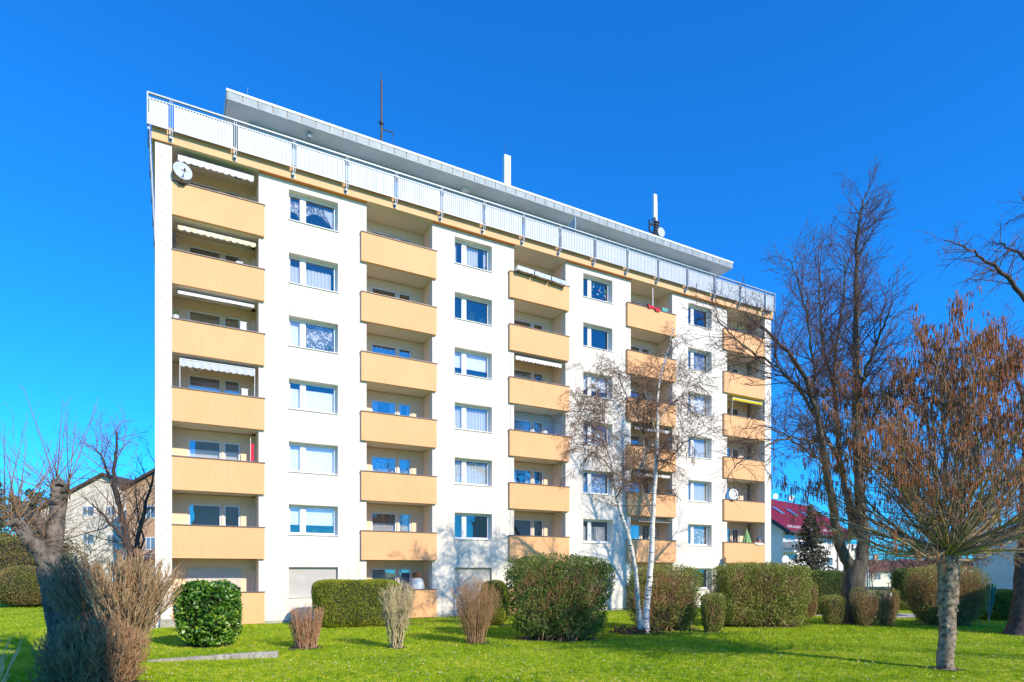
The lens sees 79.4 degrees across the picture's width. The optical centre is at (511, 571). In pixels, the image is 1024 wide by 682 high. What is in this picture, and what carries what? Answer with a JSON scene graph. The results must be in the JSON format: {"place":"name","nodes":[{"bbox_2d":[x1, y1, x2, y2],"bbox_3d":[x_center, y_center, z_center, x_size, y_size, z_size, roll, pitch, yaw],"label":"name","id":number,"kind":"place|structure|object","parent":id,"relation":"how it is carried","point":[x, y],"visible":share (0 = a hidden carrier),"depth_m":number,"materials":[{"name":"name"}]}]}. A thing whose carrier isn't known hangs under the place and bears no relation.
{"place":"outdoors","nodes":[
{"label":"outdoors","id":0,"kind":"place"},
{"bbox_2d":[0,603,1023,681],"bbox_3d":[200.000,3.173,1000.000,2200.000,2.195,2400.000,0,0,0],"label":"ground","id":1,"kind":"structure","parent":0,"point":[507,641],"depth_m":17.21,"materials":[{"name":"green plant"}]},
{"bbox_2d":[0,636,22,681],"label":"dry grass tuft","id":2,"kind":"object","parent":1,"relation":"on","point":[2,668],"visible":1,"depth_m":5.47,"materials":[{"name":"plant"}]},
{"bbox_2d":[0,565,41,606],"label":"ball bush","id":3,"kind":"object","parent":1,"relation":"on","point":[19,586],"visible":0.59,"depth_m":37.83,"materials":[{"name":"green plant"}]},
{"bbox_2d":[0,488,49,536],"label":"evergreen tree","id":4,"kind":"object","parent":1,"relation":"on","point":[35,495],"visible":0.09,"depth_m":79.26,"materials":[{"name":"green plant"}]},
{"bbox_2d":[0,532,79,573],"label":"background shrub","id":5,"kind":"object","parent":1,"relation":"on","point":[10,555],"visible":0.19,"depth_m":48.53,"materials":[{"name":"green plant"}]},
{"bbox_2d":[12,492,85,570],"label":"bare tree","id":6,"kind":"object","parent":1,"relation":"on","point":[65,528],"visible":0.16,"depth_m":44.24,"materials":[{"name":"plant"}]},
{"bbox_2d":[0,385,109,650],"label":"pollard tree","id":7,"kind":"object","parent":1,"relation":"on","point":[47,545],"visible":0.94,"depth_m":14.64,"materials":[{"name":"brown plant"}]},
{"bbox_2d":[35,472,131,582],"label":"gabled house","id":8,"kind":"structure","parent":1,"relation":"on","point":[85,486],"depth_m":66.00,"materials":[{"name":"paint"}]},
{"bbox_2d":[62,506,130,591],"bbox_3d":[-23.636,-0.817,34.404,5.317,6.208,3.858,0,0,0],"label":"bare tree","id":9,"kind":"object","parent":1,"relation":"on","point":[94,540],"visible":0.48,"depth_m":34.53,"materials":[{"name":"plant"}]},
{"bbox_2d":[53,402,154,574],"bbox_3d":[-17.378,-3.032,26.747,5.423,8.619,5.150,0,0,0],"label":"bare tree","id":10,"kind":"object","parent":1,"relation":"on","point":[128,545],"visible":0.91,"depth_m":26.83,"materials":[{"name":"brown plant"}]},
{"bbox_2d":[105,483,154,573],"bbox_3d":[-21.510,-1.461,35.885,4.006,7.477,3.571,0,0,0],"label":"bare tree","id":11,"kind":"object","parent":1,"relation":"on","point":[142,543],"visible":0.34,"depth_m":35.61,"materials":[{"name":"plant"}]},
{"bbox_2d":[119,468,154,581],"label":"brick house","id":12,"kind":"structure","parent":1,"relation":"on","point":[150,541],"depth_m":62.00,"materials":[{"name":"brick"}]},
{"bbox_2d":[159,619,175,627],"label":"concrete block","id":13,"kind":"structure","parent":1,"relation":"on","point":[166,623],"depth_m":24.71,"materials":[{"name":"white concrete"}]},
{"bbox_2d":[172,579,242,646],"bbox_3d":[-9.216,1.267,18.731,1.895,2.104,1.723,0,0,0],"label":"laurel bush","id":14,"kind":"object","parent":1,"relation":"on","point":[209,614],"visible":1,"depth_m":18.15,"materials":[{"name":"green plant"}]},
{"bbox_2d":[147,651,278,661],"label":"kerb beam","id":15,"kind":"structure","parent":1,"relation":"on","point":[263,654],"depth_m":15.82,"materials":[{"name":"concrete"}]},
{"bbox_2d":[147,88,774,627],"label":"apartment block","id":16,"kind":"structure","parent":1,"relation":"on","point":[401,350],"depth_m":30.00,"materials":[{"name":"white paint"}]},
{"bbox_2d":[173,162,191,185],"bbox_3d":[-13.218,-16.015,24.766,0.519,0.825,0.519,0,0,2],"label":"satellite dish","id":17,"kind":"object","parent":16,"relation":"attached to","point":[182,170],"visible":1,"depth_m":24.80,"materials":[{"name":"grey metal"}]},
{"bbox_2d":[188,309,220,324],"bbox_3d":[-13.345,-10.478,26.808,1.300,1.460,0.200,0,0,-29],"label":"window","id":18,"kind":"structure","parent":16,"relation":"in","point":[193,315],"depth_m":26.84,"materials":[{"name":"white glass"}]},
{"bbox_2d":[187,568,237,581],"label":"window","id":19,"kind":"structure","parent":16,"relation":"in","point":[209,574],"depth_m":26.67,"materials":[{"name":"white"}]},
{"bbox_2d":[188,180,237,196],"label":"window","id":20,"kind":"structure","parent":16,"relation":"in","point":[189,182],"depth_m":26.87,"materials":[{"name":"brown"}]},
{"bbox_2d":[188,245,237,261],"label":"window","id":21,"kind":"structure","parent":16,"relation":"in","point":[193,249],"depth_m":27.35,"materials":[{"name":"brown"}]},
{"bbox_2d":[188,374,237,391],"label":"window","id":22,"kind":"structure","parent":16,"relation":"in","point":[194,381],"depth_m":27.80,"materials":[{"name":"white glass"}]},
{"bbox_2d":[188,439,237,458],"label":"window","id":23,"kind":"structure","parent":16,"relation":"in","point":[196,448],"depth_m":27.72,"materials":[{"name":"white"}]},
{"bbox_2d":[188,503,237,525],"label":"window","id":24,"kind":"structure","parent":16,"relation":"in","point":[198,514],"depth_m":28.17,"materials":[{"name":"white"}]},
{"bbox_2d":[224,316,239,328],"bbox_3d":[-12.406,-10.128,27.325,0.680,2.160,0.200,0,0,-29],"label":"balcony door","id":25,"kind":"structure","parent":16,"relation":"in","point":[232,322],"depth_m":27.37,"materials":[{"name":"white glass"}]},
{"bbox_2d":[224,442,239,459],"bbox_3d":[-12.402,-4.593,27.318,0.680,2.158,0.183,0,0,-29],"label":"balcony door","id":26,"kind":"structure","parent":16,"relation":"in","point":[227,455],"depth_m":27.37,"materials":[{"name":"white"}]},
{"bbox_2d":[223,568,240,590],"bbox_3d":[-12.348,0.941,27.219,0.740,2.158,0.162,0,0,-29],"label":"balcony door","id":27,"kind":"structure","parent":16,"relation":"in","point":[229,576],"depth_m":27.19,"materials":[{"name":"white glass"}]},
{"bbox_2d":[288,442,336,474],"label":"window","id":28,"kind":"structure","parent":16,"relation":"in","point":[303,458],"depth_m":27.98,"materials":[{"name":"white"}]},
{"bbox_2d":[288,567,336,597],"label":"window","id":29,"kind":"structure","parent":16,"relation":"in","point":[301,579],"depth_m":27.64,"materials":[{"name":"white"}]},
{"bbox_2d":[288,193,338,232],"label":"window","id":30,"kind":"structure","parent":16,"relation":"in","point":[303,210],"depth_m":28.41,"materials":[{"name":"white"}]},
{"bbox_2d":[288,255,338,292],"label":"window","id":31,"kind":"structure","parent":16,"relation":"in","point":[304,272],"depth_m":28.12,"materials":[{"name":"white"}]},
{"bbox_2d":[288,318,338,353],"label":"window","id":32,"kind":"structure","parent":16,"relation":"in","point":[302,334],"depth_m":28.13,"materials":[{"name":"white"}]},
{"bbox_2d":[288,380,338,414],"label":"window","id":33,"kind":"structure","parent":16,"relation":"in","point":[304,396],"depth_m":28.06,"materials":[{"name":"white"}]},
{"bbox_2d":[288,505,338,535],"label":"window","id":34,"kind":"structure","parent":16,"relation":"in","point":[303,520],"depth_m":28.06,"materials":[{"name":"white"}]},
{"bbox_2d":[371,568,396,580],"bbox_3d":[-6.389,0.591,30.636,1.300,1.458,0.200,0,0,-29],"label":"window","id":35,"kind":"structure","parent":16,"relation":"in","point":[376,573],"depth_m":30.71,"materials":[{"name":"white"}]},
{"bbox_2d":[378,71,393,140],"bbox_3d":[-6.501,-23.150,31.761,0.849,5.000,0.209,0,0,-29],"label":"antenna mast","id":36,"kind":"object","parent":16,"relation":"on","point":[381,123],"visible":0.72,"depth_m":31.62,"materials":[{"name":"grey metal"}]},
{"bbox_2d":[371,399,405,415],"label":"window","id":37,"kind":"structure","parent":16,"relation":"in","point":[389,407],"depth_m":30.96,"materials":[{"name":"white"}]},
{"bbox_2d":[371,286,408,299],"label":"window","id":38,"kind":"structure","parent":16,"relation":"in","point":[373,289],"depth_m":31.28,"materials":[{"name":"white"}]},
{"bbox_2d":[371,343,408,357],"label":"window","id":39,"kind":"structure","parent":16,"relation":"in","point":[378,348],"depth_m":31.47,"materials":[{"name":"white"}]},
{"bbox_2d":[371,455,408,473],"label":"window","id":40,"kind":"structure","parent":16,"relation":"in","point":[378,463],"depth_m":31.99,"materials":[{"name":"white"}]},
{"bbox_2d":[371,512,408,530],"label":"window","id":41,"kind":"structure","parent":16,"relation":"in","point":[380,521],"depth_m":30.75,"materials":[{"name":"white glass"}]},
{"bbox_2d":[399,513,410,531],"bbox_3d":[-5.453,-1.827,31.150,0.680,2.160,0.200,0,0,-29],"label":"balcony door","id":42,"kind":"structure","parent":16,"relation":"in","point":[403,517],"depth_m":31.21,"materials":[{"name":"white"}]},
{"bbox_2d":[399,568,410,588],"bbox_3d":[-5.453,0.941,31.150,0.680,2.158,0.199,0,0,-29],"label":"balcony door","id":43,"kind":"structure","parent":16,"relation":"in","point":[404,573],"depth_m":31.21,"materials":[{"name":"white"}]},
{"bbox_2d":[409,573,424,588],"bbox_3d":[-4.692,0.610,30.497,0.760,1.080,0.760,0,0,-29],"label":"garden urn","id":44,"kind":"object","parent":16,"relation":"on","point":[416,582],"visible":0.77,"depth_m":30.26,"materials":[{"name":"white ceramic"}]},
{"bbox_2d":[455,513,488,539],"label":"window","id":45,"kind":"structure","parent":16,"relation":"in","point":[467,526],"depth_m":33.21,"materials":[{"name":"white"}]},
{"bbox_2d":[455,568,489,594],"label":"window","id":46,"kind":"structure","parent":16,"relation":"in","point":[460,573],"depth_m":31.55,"materials":[{"name":"white"}]},
{"bbox_2d":[454,404,491,432],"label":"window","id":47,"kind":"structure","parent":16,"relation":"in","point":[471,418],"depth_m":31.85,"materials":[{"name":"white"}]},
{"bbox_2d":[454,240,492,272],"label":"window","id":48,"kind":"structure","parent":16,"relation":"in","point":[473,256],"depth_m":31.92,"materials":[{"name":"white"}]},
{"bbox_2d":[454,294,492,325],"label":"window","id":49,"kind":"structure","parent":16,"relation":"in","point":[467,309],"depth_m":32.78,"materials":[{"name":"white"}]},
{"bbox_2d":[454,349,492,379],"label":"window","id":50,"kind":"structure","parent":16,"relation":"in","point":[467,363],"depth_m":31.88,"materials":[{"name":"white"}]},
{"bbox_2d":[454,458,492,486],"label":"window","id":51,"kind":"structure","parent":16,"relation":"in","point":[467,472],"depth_m":31.84,"materials":[{"name":"white glass"}]},
{"bbox_2d":[503,154,510,184],"bbox_3d":[-0.302,-22.550,35.172,0.400,3.800,0.240,0,0,-29],"label":"antenna box","id":52,"kind":"object","parent":16,"relation":"on","point":[506,169],"visible":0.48,"depth_m":35.06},
{"bbox_2d":[515,265,533,276],"bbox_3d":[0.654,-15.884,32.466,1.029,0.430,0.344,2,-1,-29],"label":"flower trough","id":53,"kind":"object","parent":16,"relation":"attached to","point":[525,270],"visible":1,"depth_m":32.36,"materials":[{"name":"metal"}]},
{"bbox_2d":[514,469,538,483],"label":"window","id":54,"kind":"structure","parent":16,"relation":"in","point":[520,475],"depth_m":35.95,"materials":[{"name":"white"}]},
{"bbox_2d":[514,318,541,329],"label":"window","id":55,"kind":"structure","parent":16,"relation":"in","point":[516,321],"depth_m":35.19,"materials":[{"name":"white glass"}]},
{"bbox_2d":[514,368,541,380],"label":"window","id":56,"kind":"structure","parent":16,"relation":"in","point":[517,372],"depth_m":35.46,"materials":[{"name":"white glass"}]},
{"bbox_2d":[514,419,541,430],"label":"window","id":57,"kind":"structure","parent":16,"relation":"in","point":[519,424],"depth_m":34.61,"materials":[{"name":"blue glass"}]},
{"bbox_2d":[514,519,541,535],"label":"window","id":58,"kind":"structure","parent":16,"relation":"in","point":[521,526],"depth_m":36.06,"materials":[{"name":"white"}]},
{"bbox_2d":[583,422,611,447],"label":"window","id":59,"kind":"structure","parent":16,"relation":"in","point":[586,422],"depth_m":35.80,"materials":[{"name":"white"}]},
{"bbox_2d":[583,276,612,303],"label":"window","id":60,"kind":"structure","parent":16,"relation":"in","point":[594,289],"depth_m":36.44,"materials":[{"name":"white"}]},
{"bbox_2d":[583,325,612,351],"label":"window","id":61,"kind":"structure","parent":16,"relation":"in","point":[593,337],"depth_m":36.66,"materials":[{"name":"white"}]},
{"bbox_2d":[583,373,612,399],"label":"window","id":62,"kind":"structure","parent":16,"relation":"in","point":[586,386],"depth_m":35.64,"materials":[{"name":"white glass"}]},
{"bbox_2d":[583,471,612,495],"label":"window","id":63,"kind":"structure","parent":16,"relation":"in","point":[586,476],"depth_m":35.92,"materials":[{"name":"white"}]},
{"bbox_2d":[583,519,612,543],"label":"window","id":64,"kind":"structure","parent":16,"relation":"in","point":[594,531],"depth_m":35.73,"materials":[{"name":"white"}]},
{"bbox_2d":[631,524,644,538],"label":"window","id":65,"kind":"structure","parent":16,"relation":"in","point":[635,528],"depth_m":39.61,"materials":[{"name":"blue glass"}]},
{"bbox_2d":[649,194,664,237],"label":"mobile phone antenna","id":66,"kind":"object","parent":16,"relation":"on","point":[659,231],"visible":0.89,"depth_m":40.33,"materials":[{"name":"grey metal"}]},
{"bbox_2d":[688,524,707,545],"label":"window","id":67,"kind":"structure","parent":16,"relation":"in","point":[697,534],"depth_m":39.76,"materials":[{"name":"white"}]},
{"bbox_2d":[688,568,707,589],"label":"window","id":68,"kind":"structure","parent":16,"relation":"in","point":[704,571],"depth_m":40.38,"materials":[{"name":"white"}]},
{"bbox_2d":[688,349,710,372],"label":"window","id":69,"kind":"structure","parent":16,"relation":"in","point":[690,352],"depth_m":39.79,"materials":[{"name":"white"}]},
{"bbox_2d":[688,305,711,329],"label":"window","id":70,"kind":"structure","parent":16,"relation":"in","point":[690,308],"depth_m":40.24,"materials":[{"name":"white"}]},
{"bbox_2d":[688,394,711,416],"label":"window","id":71,"kind":"structure","parent":16,"relation":"in","point":[699,400],"depth_m":39.64,"materials":[{"name":"white glass"}]},
{"bbox_2d":[688,481,711,502],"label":"window","id":72,"kind":"structure","parent":16,"relation":"in","point":[697,491],"depth_m":39.57,"materials":[{"name":"white glass"}]},
{"bbox_2d":[688,437,712,459],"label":"window","id":73,"kind":"structure","parent":16,"relation":"in","point":[700,448],"depth_m":39.63,"materials":[{"name":"white glass"}]},
{"bbox_2d":[1,618,1016,681],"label":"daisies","id":74,"kind":"object","parent":1,"relation":"on","point":[509,661],"visible":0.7,"depth_m":14.65,"materials":[{"name":"white plant"}]},
{"bbox_2d":[7,625,1023,681],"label":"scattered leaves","id":75,"kind":"object","parent":1,"relation":"on","point":[549,662],"visible":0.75,"depth_m":14.91,"materials":[{"name":"plant"}]},
{"bbox_2d":[503,551,618,641],"bbox_3d":[1.592,0.809,20.693,3.837,3.027,2.537,0,0,0],"label":"privet bush","id":76,"kind":"object","parent":1,"relation":"on","point":[546,603],"visible":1,"depth_m":19.98,"materials":[{"name":"green plant"}]},
{"bbox_2d":[544,321,734,632],"bbox_3d":[4.691,-3.467,22.070,7.181,11.561,5.655,0,0,0],"label":"birch tree","id":77,"kind":"object","parent":1,"relation":"on","point":[651,412],"visible":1,"depth_m":21.90,"materials":[{"name":"white plant"}]},
{"bbox_2d":[624,561,703,630],"bbox_3d":[5.830,0.957,23.898,3.006,2.750,2.031,0,0,0],"label":"privet hedge","id":78,"kind":"object","parent":1,"relation":"on","point":[672,608],"visible":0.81,"depth_m":23.32,"materials":[{"name":"green plant"}]},
{"bbox_2d":[601,629,774,635],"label":"weeds","id":79,"kind":"object","parent":1,"relation":"on","point":[684,633],"visible":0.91,"depth_m":21.98,"materials":[{"name":"green plant"}]},
{"bbox_2d":[703,560,813,626],"bbox_3d":[10.186,0.917,25.588,4.172,2.858,2.426,0,0,0],"label":"privet hedge","id":80,"kind":"object","parent":1,"relation":"on","point":[766,595],"visible":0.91,"depth_m":24.83,"materials":[{"name":"green plant"}]},
{"bbox_2d":[665,155,943,623],"bbox_3d":[12.962,-7.624,25.398,6.972,20.151,16.564,0,0,43],"label":"lime tree","id":81,"kind":"object","parent":1,"relation":"on","point":[854,574],"visible":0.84,"depth_m":26.27,"materials":[{"name":"brown plant"}]},
{"bbox_2d":[787,504,839,570],"bbox_3d":[17.463,-0.746,35.852,3.777,6.439,4.494,0,0,0],"label":"spruce tree","id":82,"kind":"object","parent":1,"relation":"on","point":[812,554],"visible":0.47,"depth_m":35.80,"materials":[{"name":"green plant"}]},
{"bbox_2d":[793,570,842,613],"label":"dark hedge","id":83,"kind":"object","parent":1,"relation":"on","point":[828,582],"visible":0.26,"depth_m":31.90,"materials":[{"name":"green plant"}]},
{"bbox_2d":[868,550,888,586],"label":"bare tree","id":84,"kind":"object","parent":1,"relation":"on","point":[870,574],"visible":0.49,"depth_m":69.81,"materials":[{"name":"brown plant"}]},
{"bbox_2d":[873,539,911,578],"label":"bare tree","id":85,"kind":"object","parent":1,"relation":"on","point":[895,565],"visible":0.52,"depth_m":74.60,"materials":[{"name":"brown plant"}]},
{"bbox_2d":[769,286,1023,670],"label":"catkin tree","id":86,"kind":"object","parent":1,"relation":"on","point":[946,548],"visible":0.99,"depth_m":13.81,"materials":[{"name":"brown plant"}]},
{"bbox_2d":[890,567,936,600],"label":"dark hedge","id":87,"kind":"object","parent":1,"relation":"on","point":[896,581],"visible":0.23,"depth_m":30.99,"materials":[{"name":"green plant"}]},
{"bbox_2d":[899,564,991,625],"bbox_3d":[18.249,0.945,25.983,3.395,2.806,2.153,0,0,0],"label":"privet bush","id":88,"kind":"object","parent":1,"relation":"on","point":[922,594],"visible":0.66,"depth_m":25.45,"materials":[{"name":"green plant"}]},
{"bbox_2d":[914,192,1023,635],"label":"alder tree","id":89,"kind":"object","parent":1,"relation":"on","point":[1014,624],"visible":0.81,"depth_m":21.87,"materials":[{"name":"brown plant"}]},
{"bbox_2d":[984,583,996,619],"bbox_3d":[21.617,1.412,27.921,0.440,1.720,0.439,4,-1,-10],"label":"rotary dryer","id":90,"kind":"object","parent":1,"relation":"on","point":[989,604],"visible":0.78,"depth_m":27.81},
{"bbox_2d":[970,524,1017,589],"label":"blue white house","id":91,"kind":"structure","parent":1,"relation":"on","point":[1000,571],"depth_m":44.54,"materials":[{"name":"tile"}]},
{"bbox_2d":[0,0,1023,560],"label":"sky","id":92,"kind":"structure","parent":0,"point":[740,117],"materials":[{"name":"blue"}]},
{"bbox_2d":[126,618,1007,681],"bbox_3d":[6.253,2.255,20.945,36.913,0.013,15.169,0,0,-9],"label":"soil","id":93,"kind":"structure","parent":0,"point":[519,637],"depth_m":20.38,"materials":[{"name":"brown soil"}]},
{"bbox_2d":[37,551,109,639],"bbox_3d":[-9.719,0.911,13.899,1.687,2.736,1.360,0,0,0],"label":"bush","id":94,"kind":"object","parent":93,"relation":"on","point":[81,606],"visible":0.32,"depth_m":13.59,"materials":[{"name":"plant"}]},
{"bbox_2d":[25,608,153,681],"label":"twig bush","id":95,"kind":"object","parent":93,"relation":"on","point":[100,655],"visible":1,"depth_m":11.65,"materials":[{"name":"brown plant"}]},
{"bbox_2d":[79,547,185,661],"bbox_3d":[-8.351,0.849,13.618,2.136,2.860,1.812,0,0,0],"label":"bush","id":96,"kind":"object","parent":93,"relation":"on","point":[127,597],"visible":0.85,"depth_m":13.32,"materials":[{"name":"plant"}]},
{"bbox_2d":[287,603,323,648],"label":"twig bush","id":97,"kind":"object","parent":93,"relation":"on","point":[309,636],"visible":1,"depth_m":18.12,"materials":[{"name":"brown plant"}]},
{"bbox_2d":[311,579,401,626],"bbox_3d":[-6.469,1.293,25.596,3.546,1.969,2.029,0,0,-24],"label":"yew hedge","id":98,"kind":"object","parent":93,"relation":"on","point":[349,602],"visible":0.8,"depth_m":24.69,"materials":[{"name":"green plant"}]},
{"bbox_2d":[378,579,417,647],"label":"twig bush","id":99,"kind":"object","parent":93,"relation":"on","point":[394,620],"visible":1,"depth_m":18.10,"materials":[{"name":"plant"}]},
{"bbox_2d":[448,576,503,642],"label":"twig bush","id":100,"kind":"object","parent":93,"relation":"on","point":[472,615],"visible":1,"depth_m":19.32,"materials":[{"name":"brown plant"}]},
{"bbox_2d":[479,579,509,624],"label":"round bush","id":101,"kind":"object","parent":93,"relation":"on","point":[500,617],"visible":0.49,"depth_m":25.52,"materials":[{"name":"green plant"}]},
{"bbox_2d":[600,624,674,634],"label":"fallen leaves","id":102,"kind":"object","parent":93,"relation":"on","point":[629,630],"visible":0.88,"depth_m":22.27,"materials":[{"name":"brown plant"}]},
{"bbox_2d":[700,591,726,632],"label":"shrub","id":103,"kind":"object","parent":93,"relation":"on","point":[713,610],"visible":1,"depth_m":22.55,"materials":[{"name":"green plant"}]},
{"bbox_2d":[797,579,818,618],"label":"shrub","id":104,"kind":"object","parent":93,"relation":"on","point":[812,606],"visible":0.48,"depth_m":29.22,"materials":[{"name":"green plant"}]},
{"bbox_2d":[819,594,845,624],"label":"shrub","id":105,"kind":"object","parent":93,"relation":"on","point":[832,608],"visible":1,"depth_m":25.82,"materials":[{"name":"green plant"}]},
{"bbox_2d":[849,586,882,625],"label":"shrub","id":106,"kind":"object","parent":93,"relation":"on","point":[870,606],"visible":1,"depth_m":25.35,"materials":[{"name":"brown plant"}]},
{"bbox_2d":[874,586,900,625],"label":"shrub","id":107,"kind":"object","parent":93,"relation":"on","point":[890,606],"visible":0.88,"depth_m":25.36,"materials":[{"name":"brown plant"}]},
{"bbox_2d":[977,588,1012,619],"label":"box hedge","id":108,"kind":"object","parent":93,"relation":"on","point":[1002,604],"visible":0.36,"depth_m":28.23,"materials":[{"name":"green plant"}]},
{"bbox_2d":[771,499,850,579],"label":"red roofed house","id":109,"kind":"structure","parent":0,"point":[784,537],"depth_m":62.33,"materials":[{"name":"paint"}]},
{"bbox_2d":[869,555,902,586],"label":"terraced house","id":110,"kind":"structure","parent":0,"point":[884,581],"depth_m":112.00,"materials":[{"name":"white paint"}]},
{"bbox_2d":[900,522,1006,575],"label":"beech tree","id":111,"kind":"object","parent":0,"point":[984,559],"visible":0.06,"depth_m":41.57,"materials":[{"name":"plant"}]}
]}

